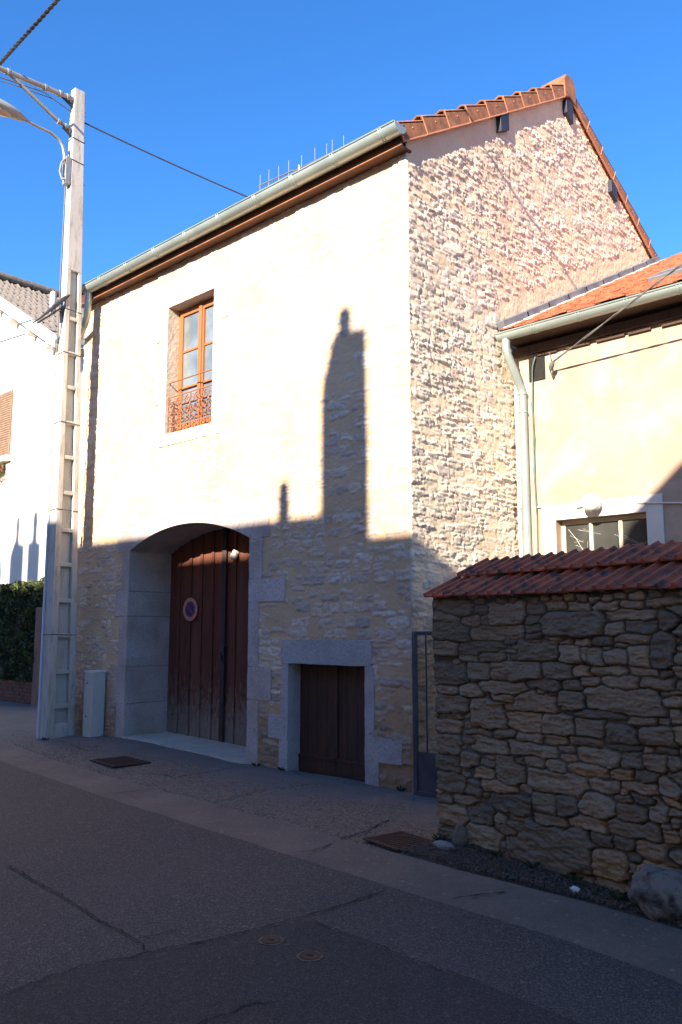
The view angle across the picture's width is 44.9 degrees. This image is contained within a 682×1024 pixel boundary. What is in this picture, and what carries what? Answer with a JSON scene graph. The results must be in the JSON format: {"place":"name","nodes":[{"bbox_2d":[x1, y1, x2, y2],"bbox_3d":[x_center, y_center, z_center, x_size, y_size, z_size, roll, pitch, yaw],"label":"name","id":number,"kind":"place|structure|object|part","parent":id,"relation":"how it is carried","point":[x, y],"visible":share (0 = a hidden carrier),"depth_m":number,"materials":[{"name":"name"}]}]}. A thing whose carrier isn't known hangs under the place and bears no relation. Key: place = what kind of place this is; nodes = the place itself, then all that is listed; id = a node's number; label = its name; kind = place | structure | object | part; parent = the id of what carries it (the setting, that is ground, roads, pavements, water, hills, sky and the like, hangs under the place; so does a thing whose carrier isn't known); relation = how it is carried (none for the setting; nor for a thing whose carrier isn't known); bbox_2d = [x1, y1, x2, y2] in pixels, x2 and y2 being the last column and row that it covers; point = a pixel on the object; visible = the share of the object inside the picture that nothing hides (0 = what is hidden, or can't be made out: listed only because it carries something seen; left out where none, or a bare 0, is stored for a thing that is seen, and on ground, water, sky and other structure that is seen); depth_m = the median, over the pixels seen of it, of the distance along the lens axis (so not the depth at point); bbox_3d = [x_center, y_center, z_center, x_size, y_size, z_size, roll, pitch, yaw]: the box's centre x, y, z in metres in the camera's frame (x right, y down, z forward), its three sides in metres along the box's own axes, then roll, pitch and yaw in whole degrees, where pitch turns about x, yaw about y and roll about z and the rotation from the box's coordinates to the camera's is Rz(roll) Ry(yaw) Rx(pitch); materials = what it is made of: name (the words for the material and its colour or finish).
{"place":"outdoors","nodes":[
{"label":"outdoors","id":0,"kind":"place"},
{"bbox_2d":[0,700,439,853],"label":"pavement","id":1,"kind":"structure","parent":0,"point":[18,724],"depth_m":8.27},
{"bbox_2d":[0,607,42,705],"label":"brick wall","id":2,"kind":"structure","parent":1,"relation":"on","point":[23,692],"depth_m":16.72,"materials":[{"name":"brick"}]},
{"bbox_2d":[0,576,43,681],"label":"hedge","id":3,"kind":"object","parent":2,"relation":"on","point":[20,601],"visible":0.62,"depth_m":17.39,"materials":[{"name":"green plant"}]},
{"bbox_2d":[0,271,84,583],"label":"white house","id":4,"kind":"structure","parent":1,"relation":"on","point":[26,400],"depth_m":19.59,"materials":[{"name":"paint"}]},
{"bbox_2d":[0,461,2,477],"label":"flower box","id":5,"kind":"object","parent":4,"relation":"attached to","point":[1,466],"visible":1,"depth_m":20.00,"materials":[{"name":"plant"}]},
{"bbox_2d":[0,560,4,583],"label":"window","id":6,"kind":"structure","parent":4,"relation":"in","point":[1,561],"depth_m":19.62,"materials":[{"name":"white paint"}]},
{"bbox_2d":[0,349,44,382],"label":"wall wire","id":7,"kind":"object","parent":4,"relation":"attached to","point":[21,364],"depth_m":19.99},
{"bbox_2d":[0,66,85,738],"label":"utility pole","id":8,"kind":"object","parent":1,"relation":"on","point":[56,701],"visible":0.9,"depth_m":12.16,"materials":[{"name":"concrete"}]},
{"bbox_2d":[0,0,59,65],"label":"overhead cable","id":9,"kind":"object","parent":8,"relation":"attached to","point":[32,27],"visible":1,"depth_m":11.37,"materials":[{"name":"black rubber"}]},
{"bbox_2d":[0,99,71,186],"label":"street lamp","id":10,"kind":"object","parent":8,"relation":"attached to","point":[7,110],"visible":1,"depth_m":12.42,"materials":[{"name":"metal"}]},
{"bbox_2d":[84,122,247,196],"bbox_3d":[-2.537,-5.668,13.658,3.333,0.723,0.023,4,-9,-26],"label":"overhead cable","id":11,"kind":"object","parent":8,"relation":"attached to","point":[163,159],"visible":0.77,"depth_m":13.48,"materials":[{"name":"black rubber"}]},
{"bbox_2d":[82,670,105,736],"bbox_3d":[-3.502,2.728,11.699,0.236,0.948,0.225,-7,-11,42],"label":"meter cabinet","id":12,"kind":"object","parent":1,"relation":"on","point":[94,703],"visible":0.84,"depth_m":11.63,"materials":[{"name":"plastic"}]},
{"bbox_3d":[-3.573,2.647,11.633,0.190,0.730,0.016,-7,-11,42],"label":"cabinet door","id":13,"kind":"part","parent":12,"relation":"part of","materials":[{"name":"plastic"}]},
{"bbox_2d":[90,756,150,766],"bbox_3d":[-2.575,2.906,9.629,0.460,0.015,0.620,7,-11,-41],"label":"manhole cover","id":14,"kind":"object","parent":1,"relation":"on","point":[119,761],"visible":1,"depth_m":9.58,"materials":[{"name":"metal"}]},
{"bbox_2d":[14,741,504,898],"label":"pavement cracks","id":15,"kind":"object","parent":1,"relation":"on","point":[291,786],"visible":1,"depth_m":6.65,"materials":[{"name":"black asphalt"}]},
{"bbox_2d":[42,737,627,900],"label":"weeds","id":16,"kind":"object","parent":1,"relation":"on","point":[536,864],"visible":0.9,"depth_m":5.38,"materials":[{"name":"green plant"}]},
{"bbox_2d":[15,736,681,925],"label":"loose pebbles","id":17,"kind":"object","parent":1,"relation":"on","point":[540,883],"visible":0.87,"depth_m":5.29,"materials":[{"name":"grey gravel"}]},
{"bbox_2d":[101,734,644,911],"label":"dead leaves","id":18,"kind":"object","parent":1,"relation":"on","point":[593,889],"visible":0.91,"depth_m":5.42,"materials":[{"name":"brown plant"}]},
{"bbox_2d":[363,831,430,850],"bbox_3d":[0.430,2.412,6.062,0.380,0.015,0.400,6,-10,-35],"label":"manhole cover","id":19,"kind":"object","parent":1,"relation":"on","point":[397,841],"visible":0.88,"depth_m":6.07,"materials":[{"name":"metal"}]},
{"bbox_2d":[412,631,438,797],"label":"metal gate","id":20,"kind":"structure","parent":1,"relation":"on","point":[425,769],"depth_m":7.83,"materials":[{"name":"metal"}]},
{"bbox_2d":[0,761,681,1023],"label":"road","id":21,"kind":"structure","parent":0,"point":[135,872],"depth_m":4.73,"materials":[{"name":"grey asphalt"}]},
{"bbox_2d":[6,864,485,1023],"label":"road cracks","id":22,"kind":"object","parent":21,"relation":"on","point":[23,872],"visible":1,"depth_m":4.26,"materials":[{"name":"black asphalt"}]},
{"bbox_2d":[0,920,580,1023],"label":"road patch","id":23,"kind":"object","parent":21,"relation":"on","point":[347,979],"visible":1,"depth_m":3.67,"materials":[{"name":"grey asphalt"}]},
{"bbox_2d":[258,935,283,945],"bbox_3d":[-0.359,2.200,4.245,0.136,0.015,0.136,-7,-11,42],"label":"valve cover","id":24,"kind":"object","parent":23,"relation":"on","point":[271,940],"visible":1,"depth_m":4.23,"materials":[{"name":"metal"}]},
{"bbox_2d":[296,951,323,961],"bbox_3d":[-0.153,2.171,4.043,0.136,0.015,0.136,-7,-11,42],"label":"valve cover","id":25,"kind":"object","parent":23,"relation":"on","point":[309,956],"visible":1,"depth_m":4.03,"materials":[{"name":"metal"}]},
{"bbox_2d":[0,740,681,982],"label":"gutter channel","id":26,"kind":"object","parent":21,"relation":"on","point":[650,945],"visible":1,"depth_m":5.29,"materials":[{"name":"concrete"}]},
{"bbox_2d":[0,0,681,290],"label":"sky","id":27,"kind":"structure","parent":0,"point":[232,94],"materials":[{"name":"blue"}]},
{"bbox_2d":[400,838,681,928],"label":"soil verge","id":28,"kind":"structure","parent":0,"point":[627,910],"depth_m":5.28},
{"bbox_2d":[432,840,455,849],"bbox_3d":[0.731,2.368,5.844,0.206,0.080,0.118,-7,-11,42],"label":"rock","id":29,"kind":"object","parent":28,"relation":"on","point":[440,844],"visible":0.7,"depth_m":5.82,"materials":[{"name":"white stone"}]},
{"bbox_2d":[452,824,467,845],"bbox_3d":[0.854,2.344,5.920,0.122,0.208,0.138,-7,-11,42],"label":"rock","id":30,"kind":"object","parent":28,"relation":"on","point":[460,833],"visible":0.74,"depth_m":5.89,"materials":[{"name":"grey stone"}]},
{"bbox_2d":[423,539,681,892],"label":"dry stone wall","id":31,"kind":"structure","parent":28,"relation":"on","point":[558,703],"depth_m":5.31,"materials":[{"name":"stone"}]},
{"bbox_2d":[570,886,579,892],"bbox_3d":[1.372,2.214,4.843,0.065,0.040,0.040,-7,-11,42],"label":"rock","id":32,"kind":"object","parent":28,"relation":"on","point":[574,888],"visible":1,"depth_m":4.83,"materials":[{"name":"white stone"}]},
{"bbox_2d":[628,864,681,922],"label":"boulder","id":33,"kind":"object","parent":28,"relation":"on","point":[654,893],"visible":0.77,"depth_m":4.44,"materials":[{"name":"grey stone"}]},
{"label":"ground","id":34,"kind":"structure","parent":0,"visible":0},
{"bbox_2d":[75,74,657,791],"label":"stone house","id":35,"kind":"structure","parent":34,"relation":"on","point":[337,472],"depth_m":9.83,"materials":[{"name":"paint"}]},
{"bbox_2d":[167,369,212,431],"bbox_3d":[-2.026,-1.485,11.143,1.038,0.709,0.065,-7,-11,42],"label":"window railing","id":36,"kind":"object","parent":35,"relation":"attached to","point":[189,413],"depth_m":11.12,"materials":[{"name":"metal"}]},
{"bbox_2d":[176,297,213,431],"bbox_3d":[-1.921,-1.999,11.331,1.025,1.830,0.100,-7,-11,42],"label":"window","id":37,"kind":"structure","parent":35,"relation":"in","point":[195,356],"depth_m":11.40,"materials":[{"name":"brown wood"}]},
{"bbox_2d":[166,528,250,746],"bbox_3d":[-1.568,1.648,11.175,2.612,2.947,0.118,-7,-11,42],"label":"garage door","id":38,"kind":"structure","parent":35,"relation":"in","point":[207,699],"depth_m":11.38,"materials":[{"name":"red wood"}]},
{"bbox_2d":[183,597,197,620],"bbox_3d":[-2.135,1.374,11.709,0.344,0.332,0.018,-7,-11,42],"label":"no parking sign","id":39,"kind":"object","parent":38,"relation":"attached to","point":[190,609],"visible":1,"depth_m":11.70,"materials":[{"name":"blue metal"}]},
{"bbox_2d":[230,550,238,559],"bbox_3d":[-1.440,0.578,11.121,0.104,0.141,0.113,-7,-11,42],"label":"door lamp","id":40,"kind":"object","parent":35,"relation":"attached to","point":[233,555],"visible":1,"depth_m":11.09,"materials":[{"name":"white glass"}]},
{"bbox_2d":[258,136,343,186],"bbox_3d":[-0.688,-5.439,13.760,2.071,1.174,0.040,-7,-11,42],"label":"television antenna","id":41,"kind":"object","parent":35,"relation":"attached to","point":[299,167],"visible":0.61,"depth_m":13.83,"materials":[{"name":"metal"}]},
{"bbox_2d":[298,663,364,781],"bbox_3d":[-0.044,2.256,8.976,1.160,1.210,0.070,-7,-11,42],"label":"cellar door","id":42,"kind":"structure","parent":35,"relation":"in","point":[332,697],"depth_m":9.00,"materials":[{"name":"brown wood"}]},
{"bbox_2d":[495,252,681,556],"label":"annexe house","id":43,"kind":"structure","parent":34,"relation":"on","point":[598,411],"depth_m":9.25,"materials":[{"name":"paint"}]},
{"bbox_2d":[575,493,602,511],"bbox_3d":[2.704,-0.098,9.106,0.325,0.210,0.214,-7,-11,42],"label":"wall lamp","id":44,"kind":"object","parent":43,"relation":"attached to","point":[591,502],"visible":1,"depth_m":9.00,"materials":[{"name":"white glass"}]},
{"bbox_2d":[561,513,647,552],"bbox_3d":[2.942,0.587,9.138,1.055,1.062,0.045,-7,-11,42],"label":"window","id":45,"kind":"structure","parent":43,"relation":"in","point":[618,531],"depth_m":9.20,"materials":[{"name":"glass"}]},
{"bbox_2d":[549,263,681,363],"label":"overhead cable","id":46,"kind":"object","parent":43,"relation":"attached to","point":[623,308],"visible":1,"depth_m":8.56,"materials":[{"name":"black rubber"}]}
]}

